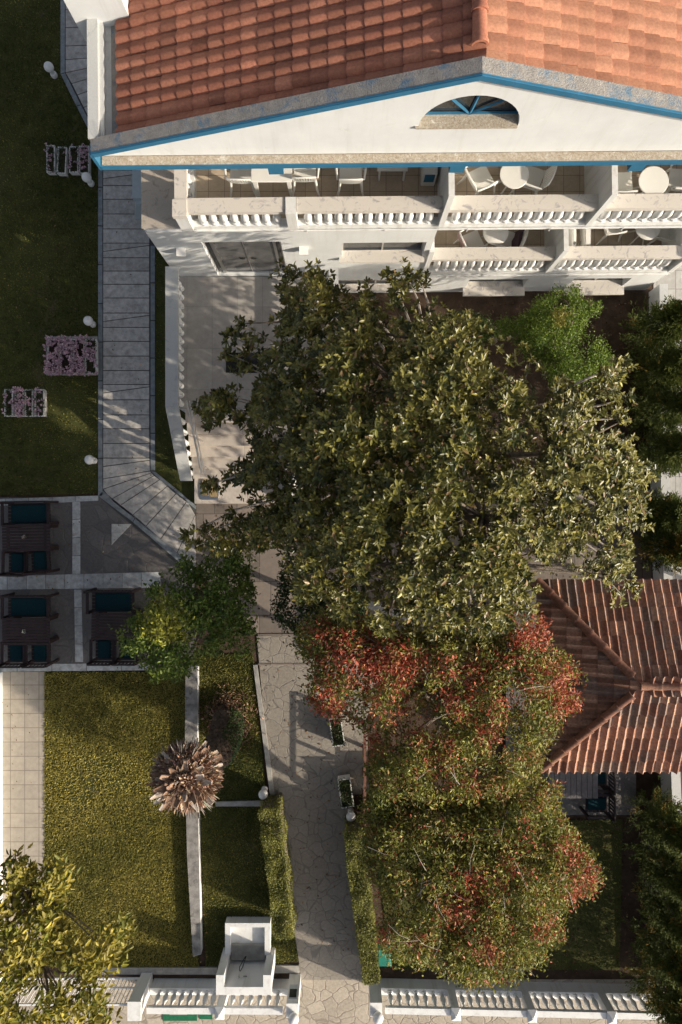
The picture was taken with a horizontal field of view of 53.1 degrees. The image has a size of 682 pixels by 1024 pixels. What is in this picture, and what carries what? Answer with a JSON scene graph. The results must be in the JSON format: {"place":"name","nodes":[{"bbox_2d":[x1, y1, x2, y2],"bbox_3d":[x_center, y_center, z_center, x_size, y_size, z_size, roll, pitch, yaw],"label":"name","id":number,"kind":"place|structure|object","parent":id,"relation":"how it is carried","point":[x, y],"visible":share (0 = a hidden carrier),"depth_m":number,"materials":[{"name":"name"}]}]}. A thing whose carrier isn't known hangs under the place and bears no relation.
{"place":"outdoors","nodes":[
{"label":"outdoors","id":0,"kind":"place"},
{"bbox_2d":[3,672,44,963],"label":"tiled path","id":1,"kind":"structure","parent":0,"point":[23,817],"depth_m":18.19,"materials":[{"name":"beige tile"}]},
{"bbox_2d":[0,0,98,495],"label":"lawn","id":2,"kind":"structure","parent":0,"point":[81,423],"depth_m":18.20,"materials":[{"name":"green plant"}]},
{"bbox_2d":[1,389,15,416],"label":"flower box","id":3,"kind":"object","parent":2,"relation":"on","point":[8,403],"visible":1,"depth_m":17.98,"materials":[{"name":"stone"}]},
{"bbox_2d":[10,386,25,417],"bbox_3d":[-8.475,-2.886,18.001,0.368,0.399,0.841,0,90,0],"label":"flower box","id":4,"kind":"object","parent":2,"relation":"on","point":[18,405],"visible":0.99,"depth_m":17.92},
{"bbox_2d":[22,388,34,416],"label":"flower box","id":5,"kind":"object","parent":2,"relation":"on","point":[28,396],"visible":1,"depth_m":17.98,"materials":[{"name":"stone"}]},
{"bbox_2d":[32,387,46,416],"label":"flower box","id":6,"kind":"object","parent":2,"relation":"on","point":[40,402],"visible":1,"depth_m":17.98,"materials":[{"name":"stone"}]},
{"bbox_2d":[44,143,57,175],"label":"flower box","id":7,"kind":"object","parent":2,"relation":"on","point":[50,158],"visible":1,"depth_m":17.98,"materials":[{"name":"stone"}]},
{"bbox_2d":[55,144,68,176],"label":"flower box","id":8,"kind":"object","parent":2,"relation":"on","point":[62,158],"visible":1,"depth_m":18.00,"materials":[{"name":"stone"}]},
{"bbox_2d":[46,336,97,374],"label":"stone flower slab","id":9,"kind":"structure","parent":2,"relation":"on","point":[92,337],"depth_m":18.15,"materials":[{"name":"stone"}]},
{"bbox_2d":[42,334,60,375],"bbox_3d":[-7.556,-4.084,17.956,0.469,0.388,1.088,0,90,0],"label":"flower box","id":10,"kind":"object","parent":9,"relation":"on","point":[52,355],"visible":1,"depth_m":17.85,"materials":[{"name":"plant"}]},
{"bbox_2d":[55,334,72,375],"bbox_3d":[-7.228,-4.097,17.955,0.448,0.390,1.086,0,90,0],"label":"flower box","id":11,"kind":"object","parent":9,"relation":"on","point":[65,351],"visible":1,"depth_m":17.85,"materials":[{"name":"plant"}]},
{"bbox_2d":[68,334,86,375],"bbox_3d":[-6.905,-4.097,17.955,0.474,0.389,1.084,0,90,0],"label":"flower box","id":12,"kind":"object","parent":9,"relation":"on","point":[78,361],"visible":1,"depth_m":17.86,"materials":[{"name":"plant"}]},
{"bbox_2d":[80,334,98,376],"bbox_3d":[-6.585,-4.089,17.955,0.444,0.390,1.092,0,90,0],"label":"flower box","id":13,"kind":"object","parent":9,"relation":"on","point":[91,352],"visible":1,"depth_m":17.92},
{"bbox_2d":[67,144,80,175],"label":"flower box","id":14,"kind":"object","parent":2,"relation":"on","point":[73,154],"visible":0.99,"depth_m":17.99,"materials":[{"name":"stone"}]},
{"bbox_2d":[77,143,91,176],"bbox_3d":[-6.772,-9.275,18.002,0.343,0.396,0.816,0,90,0],"label":"flower box","id":15,"kind":"object","parent":2,"relation":"on","point":[85,162],"visible":0.98,"depth_m":17.98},
{"bbox_2d":[2,176,227,962],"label":"fallen leaves","id":16,"kind":"object","parent":2,"relation":"on","point":[103,551],"visible":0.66,"depth_m":18.16,"materials":[{"name":"brown plant"}]},
{"bbox_2d":[0,497,195,665],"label":"slate terrace","id":17,"kind":"structure","parent":0,"point":[125,552],"depth_m":18.20,"materials":[{"name":"grey stone"}]},
{"bbox_2d":[0,641,31,667],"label":"garden armchair","id":18,"kind":"object","parent":17,"relation":"on","point":[16,653],"visible":0.71,"depth_m":17.75,"materials":[{"name":"teal fabric"}]},
{"bbox_2d":[0,551,33,576],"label":"garden armchair","id":19,"kind":"object","parent":17,"relation":"on","point":[18,563],"visible":0.91,"depth_m":17.75,"materials":[{"name":"teal fabric"}]},
{"bbox_2d":[0,592,58,618],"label":"garden bench","id":20,"kind":"object","parent":17,"relation":"on","point":[29,605],"visible":0.99,"depth_m":17.75,"materials":[{"name":"teal fabric"}]},
{"bbox_2d":[0,500,58,525],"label":"garden bench","id":21,"kind":"object","parent":17,"relation":"on","point":[29,512],"visible":0.98,"depth_m":17.75,"materials":[{"name":"teal fabric"}]},
{"bbox_2d":[2,616,57,644],"bbox_3d":[-8.056,3.054,17.828,1.220,0.745,0.700,0,90,0],"label":"garden table","id":22,"kind":"object","parent":17,"relation":"on","point":[37,632],"visible":0.97,"depth_m":17.45,"materials":[{"name":"brown wood"}]},
{"bbox_2d":[2,524,58,551],"bbox_3d":[-8.056,0.654,17.828,1.220,0.745,0.700,-1,90,0],"label":"garden table","id":23,"kind":"object","parent":17,"relation":"on","point":[38,536],"visible":1,"depth_m":17.45,"materials":[{"name":"brown wood"}]},
{"bbox_2d":[21,637,59,667],"bbox_3d":[-7.825,3.654,17.760,0.650,0.880,0.624,-1,90,0],"label":"garden armchair","id":24,"kind":"object","parent":17,"relation":"on","point":[39,653],"visible":0.87,"depth_m":17.75,"materials":[{"name":"teal fabric"}]},
{"bbox_2d":[22,547,59,574],"bbox_3d":[-7.825,1.272,17.760,0.650,0.880,0.624,-3,90,0],"label":"garden armchair","id":25,"kind":"object","parent":17,"relation":"on","point":[41,561],"visible":0.97,"depth_m":17.75,"materials":[{"name":"teal fabric"}]},
{"bbox_2d":[0,496,159,671],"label":"marble strips","id":26,"kind":"object","parent":17,"relation":"on","point":[75,579],"visible":0.85,"depth_m":18.19,"materials":[{"name":"grey stone"}]},
{"bbox_2d":[87,639,119,665],"bbox_3d":[-6.153,3.594,17.760,0.650,0.880,0.624,0,90,0],"label":"garden armchair","id":27,"kind":"object","parent":17,"relation":"on","point":[104,651],"visible":0.9,"depth_m":17.75,"materials":[{"name":"teal fabric"}]},
{"bbox_2d":[83,587,140,613],"bbox_3d":[-5.946,2.322,17.760,1.250,0.880,0.624,0,90,0],"label":"garden bench","id":28,"kind":"object","parent":17,"relation":"on","point":[113,601],"visible":0.98,"depth_m":17.75,"materials":[{"name":"teal fabric"}]},
{"bbox_2d":[91,611,143,639],"bbox_3d":[-5.773,2.923,17.828,1.220,0.745,0.700,1,90,0],"label":"garden table","id":29,"kind":"object","parent":17,"relation":"on","point":[102,631],"visible":0.62,"depth_m":17.45,"materials":[{"name":"brown wood"}]},
{"bbox_2d":[111,637,144,665],"bbox_3d":[-5.532,3.594,17.760,0.650,0.880,0.624,0,90,0],"label":"garden armchair","id":30,"kind":"object","parent":17,"relation":"on","point":[119,659],"visible":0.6,"depth_m":17.61,"materials":[{"name":"brown wood"}]},
{"bbox_2d":[43,671,198,969],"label":"lawn","id":31,"kind":"structure","parent":0,"point":[90,778],"depth_m":18.20,"materials":[{"name":"green plant"}]},
{"bbox_2d":[60,0,195,575],"bbox_3d":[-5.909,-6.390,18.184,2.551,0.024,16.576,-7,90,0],"label":"marble path","id":32,"kind":"structure","parent":0,"point":[120,266],"depth_m":18.17,"materials":[{"name":"grey stone"}]},
{"bbox_2d":[132,170,140,218],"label":"garden pier","id":33,"kind":"structure","parent":32,"relation":"on","point":[136,185],"depth_m":17.20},
{"bbox_2d":[154,248,193,502],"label":"lawn","id":34,"kind":"structure","parent":0,"point":[161,456],"depth_m":18.20,"materials":[{"name":"green plant"}]},
{"bbox_2d":[196,654,264,802],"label":"lawn","id":35,"kind":"structure","parent":0,"point":[253,719],"depth_m":18.20,"materials":[{"name":"green plant"}]},
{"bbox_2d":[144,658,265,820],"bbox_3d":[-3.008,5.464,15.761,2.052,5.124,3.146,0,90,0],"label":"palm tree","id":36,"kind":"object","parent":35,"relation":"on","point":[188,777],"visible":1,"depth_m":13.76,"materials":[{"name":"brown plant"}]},
{"bbox_2d":[215,664,274,805],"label":"kerb","id":37,"kind":"structure","parent":35,"relation":"on","point":[267,760],"depth_m":18.14,"materials":[{"name":"concrete"}]},
{"bbox_2d":[226,353,261,372],"bbox_3d":[-2.390,-3.671,16.790,0.880,0.016,0.489,0,90,0],"label":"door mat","id":38,"kind":"object","parent":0,"point":[248,358],"depth_m":16.78,"materials":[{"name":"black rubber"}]},
{"bbox_2d":[200,803,298,966],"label":"lawn","id":39,"kind":"structure","parent":0,"point":[234,873],"depth_m":18.20,"materials":[{"name":"green plant"}]},
{"bbox_2d":[216,916,274,994],"bbox_3d":[-2.440,11.440,17.650,1.380,1.100,1.320,0,90,0],"label":"outdoor wash sink","id":40,"kind":"object","parent":39,"relation":"on","point":[246,966],"visible":1,"depth_m":17.90,"materials":[{"name":"white paint"}]},
{"bbox_2d":[257,792,298,940],"bbox_3d":[-1.597,9.140,17.633,0.714,1.134,3.455,-7,90,0],"label":"clipped hedge","id":41,"kind":"object","parent":39,"relation":"on","point":[273,836],"visible":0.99,"depth_m":17.24,"materials":[{"name":"green plant"}]},
{"bbox_2d":[165,266,337,503],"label":"entrance terrace","id":42,"kind":"structure","parent":0,"point":[201,313],"depth_m":16.80,"materials":[{"name":"white paint"}]},
{"bbox_2d":[257,636,397,979],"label":"flagstone path","id":43,"kind":"structure","parent":0,"point":[328,958],"depth_m":18.20,"materials":[{"name":"grey stone"}]},
{"bbox_2d":[329,716,346,747],"bbox_3d":[-0.102,5.727,17.948,0.412,0.505,0.818,-8,90,0],"label":"flower box","id":44,"kind":"object","parent":43,"relation":"on","point":[337,736],"visible":0.88,"depth_m":17.80,"materials":[{"name":"concrete"}]},
{"bbox_2d":[337,773,355,808],"bbox_3d":[0.129,7.330,17.948,0.419,0.503,0.818,-8,90,0],"label":"flower box","id":45,"kind":"object","parent":43,"relation":"on","point":[346,797],"visible":1,"depth_m":17.80,"materials":[{"name":"concrete"}]},
{"bbox_2d":[0,979,668,1023],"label":"pavement","id":46,"kind":"structure","parent":0,"point":[334,1001],"depth_m":18.21,"materials":[{"name":"beige stone"}]},
{"bbox_2d":[127,973,152,1020],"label":"gate pillar","id":47,"kind":"structure","parent":46,"relation":"on","point":[136,1003],"depth_m":17.31,"materials":[{"name":"white paint"}]},
{"bbox_2d":[13,977,139,1005],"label":"metal gate","id":48,"kind":"structure","parent":47,"relation":"attached to","point":[98,988],"depth_m":17.75,"materials":[{"name":"white metal"}]},
{"bbox_2d":[146,978,288,1019],"bbox_3d":[-3.180,12.586,17.630,3.600,1.180,0.330,0,90,0],"label":"balustrade fence","id":49,"kind":"object","parent":46,"relation":"on","point":[182,987],"visible":0.89,"depth_m":17.53,"materials":[{"name":"white paint"}]},
{"bbox_2d":[286,973,300,1023],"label":"gate post","id":50,"kind":"object","parent":46,"relation":"on","point":[293,999],"visible":1,"depth_m":17.27,"materials":[{"name":"white paint"}]},
{"bbox_2d":[368,979,382,1023],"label":"gate post","id":51,"kind":"object","parent":46,"relation":"on","point":[375,999],"visible":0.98,"depth_m":17.09,"materials":[{"name":"white paint"}]},
{"bbox_2d":[380,978,663,1023],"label":"balustrade fence","id":52,"kind":"object","parent":46,"relation":"on","point":[600,995],"visible":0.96,"depth_m":17.61,"materials":[{"name":"white paint"}]},
{"bbox_2d":[0,246,681,978],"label":"ground","id":53,"kind":"structure","parent":0,"point":[612,310],"depth_m":18.23,"materials":[{"name":"soil"}]},
{"bbox_2d":[0,672,2,980],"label":"white boundary wall","id":54,"kind":"structure","parent":53,"relation":"on","point":[1,768],"depth_m":18.14,"materials":[{"name":"paint"}]},
{"bbox_2d":[0,843,138,1023],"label":"yellow green tree","id":55,"kind":"object","parent":53,"relation":"on","point":[34,896],"visible":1,"depth_m":11.92,"materials":[{"name":"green plant"}]},
{"bbox_2d":[110,548,260,684],"bbox_3d":[-3.675,2.430,16.315,3.625,3.987,3.294,0,90,0],"label":"citrus tree","id":56,"kind":"object","parent":53,"relation":"on","point":[196,613],"visible":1,"depth_m":15.04,"materials":[{"name":"green plant"}]},
{"bbox_2d":[185,665,202,955],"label":"garden wall","id":57,"kind":"structure","parent":53,"relation":"on","point":[193,823],"depth_m":17.96,"materials":[{"name":"white paint"}]},
{"bbox_2d":[101,965,298,974],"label":"garden kerb","id":58,"kind":"structure","parent":53,"relation":"on","point":[201,970],"depth_m":18.15,"materials":[{"name":"concrete"}]},
{"bbox_2d":[270,550,372,666],"bbox_3d":[-0.484,2.196,16.423,2.896,3.775,2.142,43,90,0],"label":"orange tree","id":59,"kind":"object","parent":53,"relation":"on","point":[281,606],"visible":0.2,"depth_m":15.41,"materials":[{"name":"green plant"}]},
{"bbox_2d":[342,812,381,984],"bbox_3d":[0.529,9.954,17.614,0.674,1.172,4.021,-6,90,0],"label":"clipped hedge","id":60,"kind":"object","parent":53,"relation":"on","point":[360,891],"visible":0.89,"depth_m":17.18,"materials":[{"name":"green plant"}]},
{"bbox_2d":[177,257,660,656],"bbox_3d":[1.709,-0.849,14.206,9.526,8.231,6.968,23,90,0],"label":"magnolia tree","id":61,"kind":"object","parent":53,"relation":"on","point":[430,437],"visible":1,"depth_m":11.32,"materials":[{"name":"green plant"}]},
{"bbox_2d":[283,604,588,826],"bbox_3d":[2.001,4.286,15.157,6.434,6.297,4.924,0,90,0],"label":"red leaved tree","id":62,"kind":"object","parent":53,"relation":"on","point":[443,695],"visible":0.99,"depth_m":12.78,"materials":[{"name":"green plant"}]},
{"bbox_2d":[352,773,616,999],"bbox_3d":[2.998,7.773,15.346,5.547,5.928,5.010,0,90,0],"label":"red leaved tree","id":63,"kind":"object","parent":53,"relation":"on","point":[534,892],"visible":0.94,"depth_m":12.98,"materials":[{"name":"green plant"}]},
{"bbox_2d":[372,300,641,974],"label":"leaf litter","id":64,"kind":"object","parent":53,"relation":"on","point":[501,648],"visible":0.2,"depth_m":18.20,"materials":[{"name":"brown plant"}]},
{"bbox_2d":[492,283,619,392],"bbox_3d":[5.133,-3.827,16.223,2.821,4.172,2.807,-30,90,0],"label":"light green tree","id":65,"kind":"object","parent":53,"relation":"on","point":[548,338],"visible":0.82,"depth_m":14.93,"materials":[{"name":"green plant"}]},
{"bbox_2d":[505,577,681,814],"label":"garden pavilion","id":66,"kind":"structure","parent":53,"relation":"on","point":[625,726],"depth_m":15.31,"materials":[{"name":"tile"}]},
{"bbox_2d":[543,772,597,797],"bbox_3d":[5.899,6.824,17.707,1.250,0.745,0.900,0,90,0],"label":"garden table","id":67,"kind":"object","parent":66,"relation":"on","point":[577,784],"visible":0.48,"depth_m":17.34,"materials":[{"name":"grey wood"}]},
{"bbox_2d":[579,786,615,822],"bbox_3d":[6.619,7.531,17.640,0.624,0.880,0.650,0,90,0],"label":"garden armchair","id":68,"kind":"object","parent":66,"relation":"on","point":[599,804],"visible":0.81,"depth_m":17.63,"materials":[{"name":"brown wood"}]},
{"bbox_2d":[592,772,615,795],"bbox_3d":[6.619,6.854,17.640,0.624,0.880,0.650,0,90,0],"label":"garden armchair","id":69,"kind":"object","parent":66,"relation":"on","point":[602,778],"visible":0.48,"depth_m":17.53,"materials":[{"name":"brown wood"}]},
{"bbox_2d":[618,295,681,369],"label":"conifer","id":70,"kind":"object","parent":53,"relation":"on","point":[663,326],"visible":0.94,"depth_m":16.69,"materials":[{"name":"green plant"}]},
{"bbox_2d":[619,952,681,1023],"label":"conifer","id":71,"kind":"object","parent":53,"relation":"on","point":[665,999],"visible":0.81,"depth_m":16.83,"materials":[{"name":"green plant"}]},
{"bbox_2d":[619,832,681,904],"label":"conifer","id":72,"kind":"object","parent":53,"relation":"on","point":[666,868],"visible":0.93,"depth_m":16.69,"materials":[{"name":"green plant"}]},
{"bbox_2d":[621,901,681,990],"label":"conifer","id":73,"kind":"object","parent":53,"relation":"on","point":[664,955],"visible":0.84,"depth_m":16.88,"materials":[{"name":"green plant"}]},
{"bbox_2d":[623,775,681,859],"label":"conifer","id":74,"kind":"object","parent":53,"relation":"on","point":[663,824],"visible":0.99,"depth_m":16.86,"materials":[{"name":"green plant"}]},
{"bbox_2d":[624,382,681,440],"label":"conifer","id":75,"kind":"object","parent":53,"relation":"on","point":[669,401],"visible":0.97,"depth_m":16.80,"materials":[{"name":"green plant"}]},
{"bbox_2d":[627,342,681,401],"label":"conifer","id":76,"kind":"object","parent":53,"relation":"on","point":[665,369],"visible":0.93,"depth_m":16.64,"materials":[{"name":"green plant"}]},
{"bbox_2d":[627,485,681,544],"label":"conifer","id":77,"kind":"object","parent":53,"relation":"on","point":[666,511],"visible":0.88,"depth_m":16.78,"materials":[{"name":"green plant"}]},
{"bbox_2d":[631,869,681,947],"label":"conifer","id":78,"kind":"object","parent":53,"relation":"on","point":[668,910],"visible":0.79,"depth_m":16.80,"materials":[{"name":"green plant"}]},
{"bbox_2d":[632,527,681,573],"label":"conifer","id":79,"kind":"object","parent":53,"relation":"on","point":[669,552],"visible":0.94,"depth_m":17.06,"materials":[{"name":"green plant"}]},
{"bbox_2d":[636,424,681,481],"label":"conifer","id":80,"kind":"object","parent":53,"relation":"on","point":[666,445],"visible":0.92,"depth_m":16.66,"materials":[{"name":"green plant"}]},
{"bbox_2d":[649,284,681,898],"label":"boundary wall","id":81,"kind":"structure","parent":53,"relation":"on","point":[671,781],"depth_m":17.57,"materials":[{"name":"white paint"}]},
{"bbox_2d":[64,0,681,296],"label":"hotel building","id":82,"kind":"structure","parent":0,"point":[189,101],"depth_m":10.29,"materials":[{"name":"white paint"}]},
{"bbox_2d":[224,169,256,197],"bbox_3d":[-1.973,-6.683,13.519,0.617,0.873,0.640,2,90,0],"label":"plastic chair","id":83,"kind":"object","parent":82,"relation":"on","point":[240,176],"visible":0.7,"depth_m":13.53,"materials":[{"name":"white plastic"}]},
{"bbox_2d":[203,241,285,272],"bbox_3d":[-2.164,-5.929,15.750,1.720,2.100,0.081,-1,90,0],"label":"entrance door","id":84,"kind":"structure","parent":82,"relation":"in","point":[227,257],"depth_m":15.77,"materials":[{"name":"grey glass"}]},
{"bbox_2d":[251,168,291,196],"bbox_3d":[-1.347,-6.753,13.595,0.800,0.710,0.700,0,90,0],"label":"square table","id":85,"kind":"object","parent":82,"relation":"on","point":[260,175],"visible":0.43,"depth_m":13.24,"materials":[{"name":"white plastic"}]},
{"bbox_2d":[291,168,319,196],"bbox_3d":[-0.720,-6.717,13.519,0.617,0.873,0.640,-1,90,0],"label":"plastic chair","id":86,"kind":"object","parent":82,"relation":"on","point":[304,174],"visible":0.66,"depth_m":13.53,"materials":[{"name":"white plastic"}]},
{"bbox_2d":[335,168,366,196],"bbox_3d":[0.192,-6.683,13.519,0.617,0.873,0.640,0,90,0],"label":"plastic chair","id":87,"kind":"object","parent":82,"relation":"on","point":[350,175],"visible":0.69,"depth_m":13.53,"materials":[{"name":"white plastic"}]},
{"bbox_2d":[338,280,414,290],"bbox_3d":[0.896,-5.935,17.600,2.110,0.800,0.216,-1,90,0],"label":"window","id":88,"kind":"structure","parent":82,"relation":"in","point":[379,285],"depth_m":17.95,"materials":[{"name":"white glass"}]},
{"bbox_2d":[339,242,423,262],"bbox_3d":[0.936,-5.886,15.260,1.950,0.880,0.316,-1,90,0],"label":"window","id":89,"kind":"structure","parent":82,"relation":"in","point":[351,252],"depth_m":15.65,"materials":[{"name":"white glass"}]},
{"bbox_2d":[415,95,517,129],"bbox_3d":[1.837,-5.747,9.647,1.516,0.767,0.243,-1,90,0],"label":"window","id":90,"kind":"structure","parent":82,"relation":"in","point":[468,112],"depth_m":9.99,"materials":[{"name":"blue glass"}]},
{"bbox_2d":[453,230,487,246],"bbox_3d":[3.107,-6.435,16.269,0.640,0.873,0.617,-25,90,0],"label":"plastic chair","id":91,"kind":"object","parent":82,"relation":"on","point":[472,239],"visible":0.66,"depth_m":16.29,"materials":[{"name":"white plastic"}]},
{"bbox_2d":[457,167,499,194],"bbox_3d":[2.734,-6.582,13.519,0.640,0.873,0.617,-28,90,0],"label":"plastic chair","id":92,"kind":"object","parent":82,"relation":"on","point":[480,179],"visible":0.83,"depth_m":13.53,"materials":[{"name":"white plastic"}]},
{"bbox_2d":[463,279,524,296],"bbox_3d":[3.992,-5.863,17.575,1.610,0.650,0.416,-1,90,0],"label":"window","id":93,"kind":"structure","parent":82,"relation":"in","point":[492,287],"depth_m":17.85,"materials":[{"name":"white glass"}]},
{"bbox_2d":[481,230,507,245],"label":"round table","id":94,"kind":"object","parent":82,"relation":"on","point":[495,237],"visible":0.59,"depth_m":15.98,"materials":[{"name":"white plastic"}]},
{"bbox_2d":[498,166,528,194],"bbox_3d":[3.363,-6.549,13.593,0.560,0.726,0.560,0,90,0],"label":"round table","id":95,"kind":"object","parent":82,"relation":"on","point":[513,177],"visible":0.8,"depth_m":13.23,"materials":[{"name":"white plastic"}]},
{"bbox_2d":[509,166,556,194],"bbox_3d":[3.814,-6.609,13.519,0.640,0.873,0.617,22,90,0],"label":"plastic chair","id":96,"kind":"object","parent":82,"relation":"on","point":[535,178],"visible":0.65,"depth_m":13.53,"materials":[{"name":"white plastic"}]},
{"bbox_2d":[569,229,590,245],"bbox_3d":[5.607,-6.513,16.292,0.430,0.827,0.800,0,90,0],"label":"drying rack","id":97,"kind":"object","parent":82,"relation":"on","point":[585,237],"visible":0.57,"depth_m":15.91,"materials":[{"name":"fabric"}]},
{"bbox_2d":[564,278,623,295],"bbox_3d":[6.621,-5.892,17.575,1.560,0.650,0.415,-1,90,0],"label":"window","id":98,"kind":"structure","parent":82,"relation":"in","point":[596,286],"depth_m":17.85,"materials":[{"name":"white glass"}]},
{"bbox_2d":[618,171,638,193],"bbox_3d":[5.523,-6.508,13.519,0.640,0.873,0.617,-5,90,0],"label":"plastic chair","id":99,"kind":"object","parent":82,"relation":"on","point":[625,186],"visible":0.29,"depth_m":13.54,"materials":[{"name":"white plastic"}]},
{"bbox_2d":[628,228,660,245],"bbox_3d":[7.191,-6.672,16.343,0.600,0.726,0.600,0,90,0],"label":"round table","id":100,"kind":"object","parent":82,"relation":"on","point":[647,233],"visible":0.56,"depth_m":15.98,"materials":[{"name":"white plastic"}]},
{"bbox_2d":[633,166,668,193],"bbox_3d":[6.064,-6.417,13.593,0.580,0.726,0.580,0,90,0],"label":"round table","id":101,"kind":"object","parent":82,"relation":"on","point":[653,179],"visible":0.88,"depth_m":13.23,"materials":[{"name":"white plastic"}]},
{"bbox_2d":[664,165,681,192],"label":"plastic chair","id":102,"kind":"object","parent":82,"relation":"on","point":[675,180],"visible":0.69,"depth_m":13.54,"materials":[{"name":"white plastic"}]},
{"bbox_2d":[196,503,651,634],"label":"courtyard","id":103,"kind":"structure","parent":0,"point":[265,577],"depth_m":18.19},
{"bbox_2d":[420,167,437,185],"bbox_3d":[1.760,-6.869,13.665,0.280,0.530,0.453,0,90,0],"label":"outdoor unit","id":104,"kind":"object","parent":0,"point":[428,175],"visible":0.6,"depth_m":13.55,"materials":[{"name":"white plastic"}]},
{"bbox_2d":[379,819,622,970],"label":"lawn","id":105,"kind":"structure","parent":0,"point":[593,839],"depth_m":18.20,"materials":[{"name":"green plant"}]},
{"bbox_2d":[654,266,681,579],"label":"street","id":106,"kind":"structure","parent":0,"point":[673,280],"depth_m":18.22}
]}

